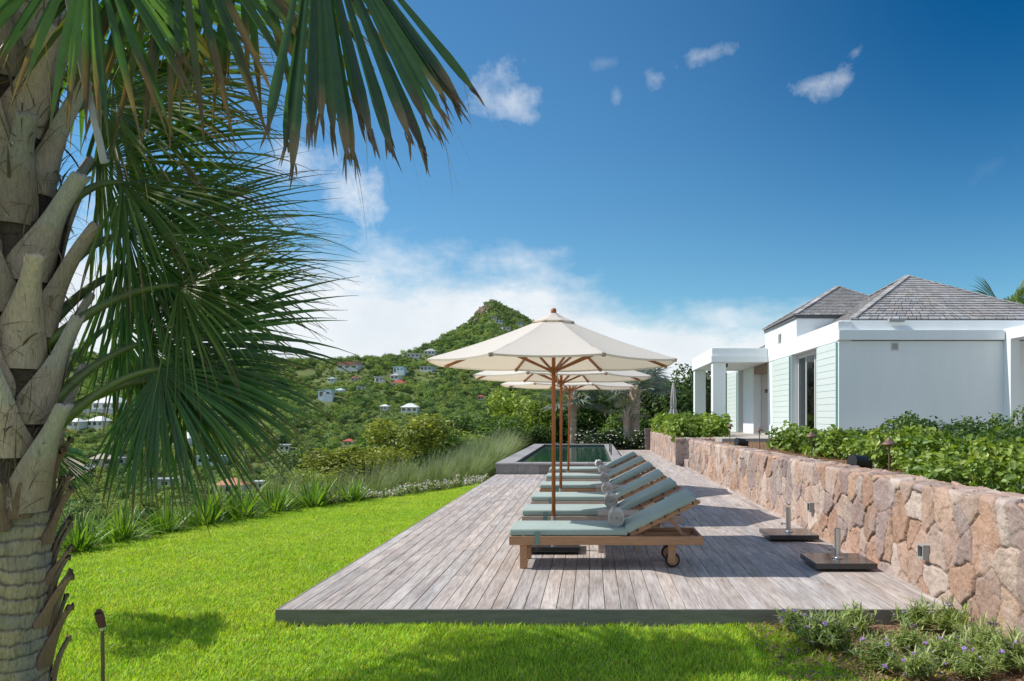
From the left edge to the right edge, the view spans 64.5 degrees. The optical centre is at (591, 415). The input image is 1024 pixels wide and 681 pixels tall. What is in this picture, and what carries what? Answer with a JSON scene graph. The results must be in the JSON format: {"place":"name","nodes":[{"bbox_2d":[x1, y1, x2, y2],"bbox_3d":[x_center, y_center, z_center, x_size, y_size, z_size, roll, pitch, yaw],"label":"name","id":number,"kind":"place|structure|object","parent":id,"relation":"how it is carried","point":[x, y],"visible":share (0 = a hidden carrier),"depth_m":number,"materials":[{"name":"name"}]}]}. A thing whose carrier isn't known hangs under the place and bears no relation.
{"place":"outdoors","nodes":[
{"label":"outdoors","id":0,"kind":"place"},
{"bbox_2d":[60,473,495,553],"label":"garden ground","id":1,"kind":"structure","parent":0,"point":[258,507],"depth_m":21.43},
{"bbox_2d":[237,463,336,507],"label":"fountain grass","id":2,"kind":"object","parent":1,"relation":"on","point":[295,489],"depth_m":18.17,"materials":[{"name":"plant"}]},
{"bbox_2d":[284,464,343,497],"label":"garden shrub","id":3,"kind":"object","parent":1,"relation":"on","point":[309,476],"visible":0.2,"depth_m":21.96,"materials":[{"name":"green plant"}]},
{"bbox_2d":[180,473,488,521],"bbox_3d":[-5.093,1.829,18.408,3.184,0.756,7.895,0,0,30],"label":"ground cover","id":4,"kind":"object","parent":1,"relation":"on","point":[432,485],"visible":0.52,"depth_m":18.11,"materials":[{"name":"green plant"}]},
{"bbox_2d":[294,447,393,487],"bbox_3d":[-8.007,2.124,26.075,3.429,2.186,3.166,0,0,9],"label":"garden shrub","id":5,"kind":"object","parent":1,"relation":"on","point":[328,460],"visible":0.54,"depth_m":26.05,"materials":[{"name":"green plant"}]},
{"bbox_2d":[330,444,420,481],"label":"garden shrub","id":6,"kind":"object","parent":1,"relation":"on","point":[351,452],"visible":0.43,"depth_m":27.09,"materials":[{"name":"green plant"}]},
{"bbox_2d":[340,459,419,493],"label":"fountain grass","id":7,"kind":"object","parent":1,"relation":"on","point":[378,485],"depth_m":20.10,"materials":[{"name":"plant"}]},
{"bbox_2d":[354,412,455,479],"bbox_3d":[-7.165,1.581,31.895,4.331,3.427,3.999,0,0,20],"label":"garden shrub","id":8,"kind":"object","parent":1,"relation":"on","point":[423,436],"visible":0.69,"depth_m":31.14,"materials":[{"name":"green plant"}]},
{"bbox_2d":[372,454,448,488],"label":"fountain grass","id":9,"kind":"object","parent":1,"relation":"on","point":[407,475],"depth_m":20.70,"materials":[{"name":"plant"}]},
{"bbox_2d":[406,446,458,472],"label":"garden shrub","id":10,"kind":"object","parent":1,"relation":"on","point":[442,451],"visible":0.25,"depth_m":30.46,"materials":[{"name":"green plant"}]},
{"bbox_2d":[395,449,474,484],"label":"fountain grass","id":11,"kind":"object","parent":1,"relation":"on","point":[436,473],"depth_m":21.39,"materials":[{"name":"plant"}]},
{"bbox_2d":[415,427,488,455],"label":"garden shrub","id":12,"kind":"object","parent":1,"relation":"on","point":[447,443],"visible":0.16,"depth_m":35.19,"materials":[{"name":"green plant"}]},
{"bbox_2d":[442,447,498,479],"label":"fountain grass","id":13,"kind":"object","parent":1,"relation":"on","point":[471,469],"depth_m":22.55,"materials":[{"name":"plant"}]},
{"bbox_2d":[449,443,503,476],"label":"fountain grass","id":14,"kind":"object","parent":1,"relation":"on","point":[484,467],"depth_m":24.21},
{"bbox_2d":[444,410,523,450],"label":"garden shrub","id":15,"kind":"object","parent":1,"relation":"on","point":[465,423],"visible":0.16,"depth_m":41.09,"materials":[{"name":"green plant"}]},
{"bbox_2d":[446,429,523,476],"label":"fountain grass","id":16,"kind":"object","parent":1,"relation":"on","point":[489,447],"depth_m":26.25,"materials":[{"name":"plant"}]},
{"bbox_2d":[468,416,537,449],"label":"garden shrub","id":17,"kind":"object","parent":1,"relation":"on","point":[510,423],"visible":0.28,"depth_m":40.05,"materials":[{"name":"green plant"}]},
{"bbox_2d":[483,386,559,441],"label":"hedge tree","id":18,"kind":"object","parent":1,"relation":"on","point":[502,398],"visible":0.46,"depth_m":43.93,"materials":[{"name":"green plant"}]},
{"bbox_2d":[517,423,556,450],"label":"garden shrub","id":19,"kind":"object","parent":1,"relation":"on","point":[540,436],"visible":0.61,"depth_m":40.97,"materials":[{"name":"green plant"}]},
{"bbox_2d":[539,389,609,443],"bbox_3d":[-0.858,-0.148,39.414,3.420,5.096,3.433,0,0,-38],"label":"fan palm","id":20,"kind":"object","parent":1,"relation":"on","point":[576,403],"visible":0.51,"depth_m":39.31,"materials":[{"name":"green plant"}]},
{"bbox_2d":[549,402,607,443],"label":"hedge tree","id":21,"kind":"object","parent":1,"relation":"on","point":[581,424],"visible":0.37,"depth_m":44.99,"materials":[{"name":"green plant"}]},
{"bbox_2d":[575,428,604,443],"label":"flowering shrub","id":22,"kind":"object","parent":1,"relation":"on","point":[587,438],"visible":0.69,"depth_m":38.14,"materials":[{"name":"green plant"}]},
{"bbox_2d":[563,390,651,447],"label":"hedge tree","id":23,"kind":"object","parent":1,"relation":"on","point":[605,402],"visible":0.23,"depth_m":45.51,"materials":[{"name":"green plant"}]},
{"bbox_2d":[597,428,633,449],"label":"flowering shrub","id":24,"kind":"object","parent":1,"relation":"on","point":[624,444],"visible":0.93,"depth_m":37.85,"materials":[{"name":"green plant"}]},
{"bbox_2d":[596,391,650,448],"bbox_3d":[1.570,0.537,38.940,2.844,3.726,2.498,0,0,0],"label":"fan palm","id":25,"kind":"object","parent":1,"relation":"on","point":[625,419],"visible":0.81,"depth_m":38.75,"materials":[{"name":"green plant"}]},
{"bbox_2d":[597,406,649,443],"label":"garden shrub","id":26,"kind":"object","parent":1,"relation":"on","point":[617,425],"visible":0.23,"depth_m":43.28,"materials":[{"name":"green plant"}]},
{"bbox_2d":[627,430,647,449],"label":"flowering shrub","id":27,"kind":"object","parent":1,"relation":"on","point":[638,442],"visible":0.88,"depth_m":37.84,"materials":[{"name":"green plant"}]},
{"bbox_2d":[594,352,681,441],"bbox_3d":[2.280,-0.440,39.282,4.538,5.679,4.594,0,0,39],"label":"fan palm","id":28,"kind":"object","parent":1,"relation":"on","point":[655,384],"visible":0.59,"depth_m":39.07,"materials":[{"name":"green plant"}]},
{"bbox_2d":[612,376,692,427],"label":"hedge tree","id":29,"kind":"object","parent":1,"relation":"on","point":[655,398],"visible":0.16,"depth_m":46.98,"materials":[{"name":"green plant"}]},
{"bbox_2d":[641,374,710,419],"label":"hedge tree","id":30,"kind":"object","parent":1,"relation":"on","point":[682,405],"visible":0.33,"depth_m":45.92,"materials":[{"name":"green plant"}]},
{"bbox_2d":[670,363,726,413],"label":"hedge tree","id":31,"kind":"object","parent":1,"relation":"on","point":[708,386],"visible":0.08,"depth_m":48.43,"materials":[{"name":"green plant"}]},
{"bbox_2d":[56,302,640,527],"bbox_3d":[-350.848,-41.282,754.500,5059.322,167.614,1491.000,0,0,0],"label":"terrain","id":32,"kind":"structure","parent":0,"point":[308,372],"depth_m":485.22,"materials":[{"name":"plant"}]},
{"bbox_2d":[83,396,126,413],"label":"hillside house","id":33,"kind":"structure","parent":32,"relation":"on","point":[100,406],"depth_m":381.16,"materials":[{"name":"paint"}]},
{"bbox_2d":[269,444,360,484],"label":"garden shrub","id":34,"kind":"object","parent":32,"relation":"on","point":[292,459],"visible":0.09,"depth_m":43.47,"materials":[{"name":"green plant"}]},
{"bbox_2d":[317,435,404,481],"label":"garden shrub","id":35,"kind":"object","parent":32,"relation":"on","point":[365,442],"visible":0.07,"depth_m":42.09,"materials":[{"name":"green plant"}]},
{"bbox_2d":[56,299,677,551],"bbox_3d":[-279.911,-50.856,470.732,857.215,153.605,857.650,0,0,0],"label":"hillside scrub","id":36,"kind":"object","parent":32,"relation":"on","point":[454,406],"visible":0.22,"depth_m":397.90,"materials":[{"name":"plant"}]},
{"bbox_2d":[52,484,988,680],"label":"lawn","id":37,"kind":"structure","parent":0,"point":[666,628],"depth_m":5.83,"materials":[{"name":"plant"}]},
{"bbox_2d":[55,502,126,552],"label":"strap leaf clump","id":38,"kind":"object","parent":37,"relation":"on","point":[88,541],"visible":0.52,"depth_m":10.92,"materials":[{"name":"green plant"}]},
{"bbox_2d":[94,609,105,680],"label":"stake light","id":39,"kind":"object","parent":37,"relation":"on","point":[99,615],"visible":1,"depth_m":4.74,"materials":[{"name":"brown metal"}]},
{"bbox_2d":[80,498,167,543],"bbox_3d":[-6.872,1.529,11.734,1.532,0.742,1.308,0,0,12],"label":"strap leaf clump","id":40,"kind":"object","parent":37,"relation":"on","point":[123,533],"visible":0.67,"depth_m":11.69,"materials":[{"name":"green plant"}]},
{"bbox_2d":[123,492,201,535],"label":"strap leaf clump","id":41,"kind":"object","parent":37,"relation":"on","point":[165,515],"visible":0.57,"depth_m":12.40,"materials":[{"name":"green plant"}]},
{"bbox_2d":[147,476,250,527],"bbox_3d":[-6.352,1.438,13.357,1.621,0.925,1.724,0,0,22],"label":"strap leaf clump","id":42,"kind":"object","parent":37,"relation":"on","point":[215,517],"visible":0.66,"depth_m":13.15,"materials":[{"name":"green plant"}]},
{"bbox_2d":[183,475,279,521],"bbox_3d":[-6.180,1.436,14.111,1.625,0.927,1.729,0,0,-8],"label":"strap leaf clump","id":43,"kind":"object","parent":37,"relation":"on","point":[231,505],"visible":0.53,"depth_m":13.97,"materials":[{"name":"green plant"}]},
{"bbox_2d":[0,0,506,680],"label":"fan palm","id":44,"kind":"object","parent":37,"relation":"on","point":[44,44],"visible":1,"depth_m":4.94,"materials":[{"name":"green plant"}]},
{"bbox_2d":[244,475,309,514],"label":"strap leaf clump","id":45,"kind":"object","parent":37,"relation":"on","point":[281,500],"visible":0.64,"depth_m":14.75,"materials":[{"name":"green plant"}]},
{"bbox_2d":[265,466,354,508],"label":"strap leaf clump","id":46,"kind":"object","parent":37,"relation":"on","point":[314,493],"visible":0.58,"depth_m":15.51,"materials":[{"name":"green plant"}]},
{"bbox_2d":[326,473,384,502],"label":"strap leaf clump","id":47,"kind":"object","parent":37,"relation":"on","point":[356,495],"visible":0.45,"depth_m":16.30,"materials":[{"name":"green plant"}]},
{"bbox_2d":[768,625,1023,680],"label":"flower bed soil","id":48,"kind":"structure","parent":37,"relation":"on","point":[1015,676],"depth_m":5.54,"materials":[{"name":"brown soil"}]},
{"bbox_2d":[771,605,816,630],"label":"flowering clump","id":49,"kind":"object","parent":48,"relation":"on","point":[787,618],"visible":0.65,"depth_m":6.35,"materials":[{"name":"green plant"}]},
{"bbox_2d":[786,603,845,645],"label":"flowering clump","id":50,"kind":"object","parent":48,"relation":"on","point":[810,626],"visible":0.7,"depth_m":5.94,"materials":[{"name":"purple plant"}]},
{"bbox_2d":[798,608,871,652],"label":"flowering clump","id":51,"kind":"object","parent":48,"relation":"on","point":[835,636],"visible":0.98,"depth_m":5.81,"materials":[{"name":"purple plant"}]},
{"bbox_2d":[831,600,883,632],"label":"flowering clump","id":52,"kind":"object","parent":48,"relation":"on","point":[854,616],"visible":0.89,"depth_m":6.32,"materials":[{"name":"green plant"}]},
{"bbox_2d":[716,441,1023,680],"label":"bark chips","id":53,"kind":"object","parent":48,"relation":"on","point":[891,672],"visible":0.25,"depth_m":5.62,"materials":[{"name":"brown wood"}]},
{"bbox_2d":[844,628,902,672],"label":"flowering clump","id":54,"kind":"object","parent":48,"relation":"on","point":[880,654],"visible":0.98,"depth_m":5.40,"materials":[{"name":"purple plant"}]},
{"bbox_2d":[877,616,939,653],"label":"flowering clump","id":55,"kind":"object","parent":48,"relation":"on","point":[905,640],"visible":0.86,"depth_m":5.77,"materials":[{"name":"green plant"}]},
{"bbox_2d":[889,592,945,632],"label":"flowering clump","id":56,"kind":"object","parent":48,"relation":"on","point":[917,613],"visible":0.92,"depth_m":6.39,"materials":[{"name":"green plant"}]},
{"bbox_2d":[888,644,954,679],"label":"flowering clump","id":57,"kind":"object","parent":48,"relation":"on","point":[919,665],"visible":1,"depth_m":5.18,"materials":[{"name":"green plant"}]},
{"bbox_2d":[915,629,976,664],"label":"flowering clump","id":58,"kind":"object","parent":48,"relation":"on","point":[942,646],"visible":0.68,"depth_m":5.49,"materials":[{"name":"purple plant"}]},
{"bbox_2d":[923,595,977,634],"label":"flowering clump","id":59,"kind":"object","parent":48,"relation":"on","point":[950,619],"visible":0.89,"depth_m":6.25,"materials":[{"name":"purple plant"}]},
{"bbox_2d":[942,640,1006,679],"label":"flowering clump","id":60,"kind":"object","parent":48,"relation":"on","point":[978,666],"visible":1,"depth_m":5.21,"materials":[{"name":"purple plant"}]},
{"bbox_2d":[953,612,1022,655],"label":"flowering clump","id":61,"kind":"object","parent":48,"relation":"on","point":[980,635],"visible":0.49,"depth_m":5.72,"materials":[{"name":"green plant"}]},
{"bbox_2d":[971,622,1023,672],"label":"flowering clump","id":62,"kind":"object","parent":48,"relation":"on","point":[1011,654],"visible":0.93,"depth_m":5.35,"materials":[{"name":"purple plant"}]},
{"bbox_2d":[57,0,1023,381],"label":"sky","id":63,"kind":"structure","parent":0,"point":[678,179],"materials":[{"name":"blue"}]},
{"bbox_2d":[275,450,957,626],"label":"deck","id":64,"kind":"structure","parent":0,"point":[456,560],"depth_m":7.91,"materials":[{"name":"wood"}]},
{"bbox_2d":[532,516,579,552],"bbox_3d":[-0.447,1.397,9.580,0.630,0.402,0.630,0,0,0],"label":"umbrella base","id":65,"kind":"object","parent":64,"relation":"on","point":[554,548],"visible":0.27,"depth_m":9.27,"materials":[{"name":"metal"}]},
{"bbox_2d":[425,308,676,515],"bbox_3d":[-0.447,0.112,9.580,2.821,2.777,2.821,0,0,0],"label":"market umbrella","id":66,"kind":"object","parent":65,"relation":"in","point":[553,342],"visible":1,"depth_m":9.18,"materials":[{"name":"fabric"}]},
{"bbox_2d":[495,442,625,473],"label":"swimming pool","id":67,"kind":"structure","parent":64,"relation":"in","point":[513,464],"depth_m":21.97,"materials":[{"name":"tile"}]},
{"bbox_2d":[521,446,610,461],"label":"pool water","id":68,"kind":"structure","parent":67,"relation":"in","point":[583,453],"depth_m":28.78,"materials":[{"name":"liquid"}]},
{"bbox_2d":[549,451,637,484],"bbox_3d":[0.065,1.211,18.354,2.020,0.776,0.720,0,0,0],"label":"sun lounger","id":69,"kind":"object","parent":64,"relation":"on","point":[611,464],"visible":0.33,"depth_m":18.02,"materials":[{"name":"fabric"}]},
{"bbox_2d":[546,456,646,494],"bbox_3d":[0.110,1.211,16.301,2.020,0.776,0.720,0,0,0],"label":"sun lounger","id":70,"kind":"object","parent":64,"relation":"on","point":[633,463],"visible":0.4,"depth_m":15.97,"materials":[{"name":"fabric"}]},
{"bbox_2d":[540,461,655,493],"bbox_3d":[0.125,1.211,14.155,2.020,0.776,0.720,0,0,0],"label":"sun lounger","id":71,"kind":"object","parent":64,"relation":"on","point":[590,486],"visible":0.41,"depth_m":13.82,"materials":[{"name":"fabric"}]},
{"bbox_2d":[531,469,666,509],"bbox_3d":[0.125,1.211,12.131,2.020,0.776,0.720,0,0,0],"label":"sun lounger","id":72,"kind":"object","parent":64,"relation":"on","point":[651,478],"visible":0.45,"depth_m":11.80,"materials":[{"name":"fabric"}]},
{"bbox_2d":[522,477,682,526],"bbox_3d":[0.140,1.211,10.423,2.020,0.776,0.720,0,0,0],"label":"sun lounger","id":73,"kind":"object","parent":64,"relation":"on","point":[565,512],"visible":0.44,"depth_m":10.10,"materials":[{"name":"fabric"}]},
{"bbox_2d":[509,489,702,568],"bbox_3d":[0.155,1.211,8.730,2.020,0.776,0.720,0,0,0],"label":"sun lounger","id":74,"kind":"object","parent":64,"relation":"on","point":[525,535],"visible":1,"depth_m":8.40,"materials":[{"name":"fabric"}]},
{"bbox_2d":[608,506,623,526],"bbox_3d":[0.271,1.087,8.710,0.171,0.174,0.432,0,0,2],"label":"rolled towel","id":75,"kind":"object","parent":74,"relation":"on","point":[615,516],"visible":1,"depth_m":8.51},
{"bbox_2d":[598,510,640,552],"bbox_3d":[0.330,1.374,9.598,0.500,0.450,0.497,0,0,0],"label":"side table","id":76,"kind":"object","parent":64,"relation":"on","point":[602,515],"visible":0.45,"depth_m":9.38,"materials":[{"name":"brown wood"}]},
{"bbox_2d":[650,431,714,465],"bbox_3d":[3.567,1.247,31.703,1.706,1.105,11.494,0,0,0],"label":"stone planter","id":77,"kind":"object","parent":64,"relation":"on","point":[676,452],"visible":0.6,"depth_m":27.34,"materials":[{"name":"stone"}]},
{"bbox_2d":[759,507,818,540],"bbox_3d":[2.570,1.397,10.500,0.630,0.402,0.630,0,0,0],"label":"umbrella base","id":78,"kind":"object","parent":64,"relation":"on","point":[788,533],"visible":1,"depth_m":10.34,"materials":[{"name":"black metal"}]},
{"bbox_2d":[800,528,877,569],"bbox_3d":[2.615,1.397,8.550,0.630,0.402,0.630,0,0,0],"label":"umbrella base","id":79,"kind":"object","parent":64,"relation":"on","point":[837,560],"visible":1,"depth_m":8.46,"materials":[{"name":"black metal"}]},
{"bbox_2d":[688,439,1023,656],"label":"stone wall","id":80,"kind":"structure","parent":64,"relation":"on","point":[888,521],"depth_m":7.76,"materials":[{"name":"stone"}]},
{"bbox_3d":[-0.500,1.397,13.200,0.630,0.402,0.630,0,0,0],"label":"umbrella base","id":81,"kind":"object","parent":64,"relation":"on","visible":0},
{"bbox_2d":[473,370,651,488],"bbox_3d":[-0.494,0.112,13.201,2.821,2.777,2.821,0,0,-6],"label":"market umbrella","id":82,"kind":"object","parent":81,"relation":"in","point":[574,377],"visible":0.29,"depth_m":13.19,"materials":[{"name":"beige fabric"}]},
{"bbox_3d":[-0.500,1.397,17.300,0.630,0.402,0.630,0,0,0],"label":"umbrella base","id":83,"kind":"object","parent":64,"relation":"on","visible":0},
{"bbox_2d":[500,382,635,470],"bbox_3d":[-0.473,0.112,17.298,2.821,2.777,2.821,1,0,3],"label":"market umbrella","id":84,"kind":"object","parent":83,"relation":"in","point":[570,387],"visible":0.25,"depth_m":17.28,"materials":[{"name":"beige fabric"}]},
{"bbox_2d":[714,431,777,441],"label":"house terrace","id":85,"kind":"structure","parent":0,"point":[749,437],"depth_m":25.74,"materials":[{"name":"stone"}]},
{"bbox_2d":[692,275,1023,435],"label":"villa","id":86,"kind":"object","parent":85,"relation":"on","point":[844,358],"visible":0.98,"depth_m":20.78,"materials":[{"name":"paint"}]},
{"bbox_2d":[797,350,815,428],"bbox_3d":[6.535,-0.562,23.875,0.070,2.665,3.030,0,0,0],"label":"sliding window","id":87,"kind":"structure","parent":86,"relation":"in","point":[806,361],"depth_m":24.36,"materials":[{"name":"white glass"}]},
{"bbox_2d":[970,275,1023,304],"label":"fan palm","id":88,"kind":"object","parent":85,"relation":"on","point":[1019,294],"visible":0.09,"depth_m":35.06,"materials":[{"name":"green plant"}]},
{"bbox_2d":[720,442,968,485],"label":"raised bed soil","id":89,"kind":"structure","parent":0,"point":[789,453],"depth_m":16.56,"materials":[{"name":"brown soil"}]},
{"bbox_2d":[668,417,700,442],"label":"planter shrub","id":90,"kind":"object","parent":89,"relation":"on","point":[678,428],"visible":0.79,"depth_m":26.60,"materials":[{"name":"green plant"}]},
{"bbox_2d":[697,415,732,437],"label":"planter shrub","id":91,"kind":"object","parent":89,"relation":"on","point":[719,428],"visible":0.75,"depth_m":26.68,"materials":[{"name":"green plant"}]},
{"bbox_2d":[763,425,807,449],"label":"broadleaf shrub","id":92,"kind":"object","parent":89,"relation":"on","point":[775,441],"visible":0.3,"depth_m":18.74,"materials":[{"name":"green plant"}]},
{"bbox_2d":[776,420,821,453],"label":"broadleaf shrub","id":93,"kind":"object","parent":89,"relation":"on","point":[792,439],"visible":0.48,"depth_m":16.90,"materials":[{"name":"green plant"}]},
{"bbox_2d":[798,426,842,457],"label":"broadleaf shrub","id":94,"kind":"object","parent":89,"relation":"on","point":[815,442],"visible":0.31,"depth_m":15.51,"materials":[{"name":"green plant"}]},
{"bbox_2d":[807,424,862,458],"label":"broadleaf shrub","id":95,"kind":"object","parent":89,"relation":"on","point":[833,443],"visible":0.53,"depth_m":14.67,"materials":[{"name":"green plant"}]},
{"bbox_2d":[847,454,871,468],"bbox_3d":[3.619,0.667,10.820,0.321,0.306,0.194,0,0,-23],"label":"garden spotlight","id":96,"kind":"object","parent":89,"relation":"on","point":[862,461],"visible":0.73,"depth_m":10.75,"materials":[{"name":"black metal"}]},
{"bbox_2d":[837,432,887,464],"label":"broadleaf shrub","id":97,"kind":"object","parent":89,"relation":"on","point":[851,441],"visible":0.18,"depth_m":13.42,"materials":[{"name":"green plant"}]},
{"bbox_2d":[845,421,926,469],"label":"broadleaf shrub","id":98,"kind":"object","parent":89,"relation":"on","point":[861,448],"visible":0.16,"depth_m":12.32,"materials":[{"name":"green plant"}]},
{"bbox_2d":[865,419,944,470],"bbox_3d":[4.575,0.507,11.747,1.083,0.906,0.981,0,0,5],"label":"broadleaf shrub","id":99,"kind":"object","parent":89,"relation":"on","point":[875,440],"visible":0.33,"depth_m":11.72,"materials":[{"name":"green plant"}]},
{"bbox_2d":[892,410,949,446],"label":"dark shrub","id":100,"kind":"object","parent":89,"relation":"on","point":[901,421],"visible":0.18,"depth_m":13.10,"materials":[{"name":"green plant"}]},
{"bbox_2d":[890,429,961,470],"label":"broadleaf shrub","id":101,"kind":"object","parent":89,"relation":"on","point":[908,444],"visible":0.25,"depth_m":10.99,"materials":[{"name":"green plant"}]},
{"bbox_2d":[899,443,976,485],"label":"broadleaf shrub","id":102,"kind":"object","parent":89,"relation":"on","point":[945,470],"visible":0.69,"depth_m":8.59,"materials":[{"name":"green plant"}]},
{"bbox_2d":[896,430,997,473],"bbox_3d":[4.522,0.566,10.223,1.081,0.779,0.928,0,0,-25],"label":"broadleaf shrub","id":103,"kind":"object","parent":89,"relation":"on","point":[937,445],"visible":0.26,"depth_m":10.11,"materials":[{"name":"green plant"}]},
{"bbox_2d":[941,412,1014,449],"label":"dark shrub","id":104,"kind":"object","parent":89,"relation":"on","point":[993,420],"visible":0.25,"depth_m":13.37,"materials":[{"name":"green plant"}]},
{"bbox_2d":[953,449,1023,492],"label":"broadleaf shrub","id":105,"kind":"object","parent":89,"relation":"on","point":[983,474],"visible":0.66,"depth_m":7.72,"materials":[{"name":"green plant"}]},
{"bbox_2d":[966,426,1023,491],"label":"broadleaf shrub","id":106,"kind":"object","parent":89,"relation":"on","point":[1007,450],"visible":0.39,"depth_m":8.61,"materials":[{"name":"green plant"}]},
{"bbox_2d":[966,420,1023,449],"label":"dark shrub","id":107,"kind":"object","parent":89,"relation":"on","point":[1001,435],"visible":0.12,"depth_m":11.29,"materials":[{"name":"green plant"}]},
{"bbox_2d":[1004,461,1023,493],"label":"broadleaf shrub","id":108,"kind":"object","parent":89,"relation":"on","point":[1018,485],"visible":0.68,"depth_m":6.89,"materials":[{"name":"green plant"}]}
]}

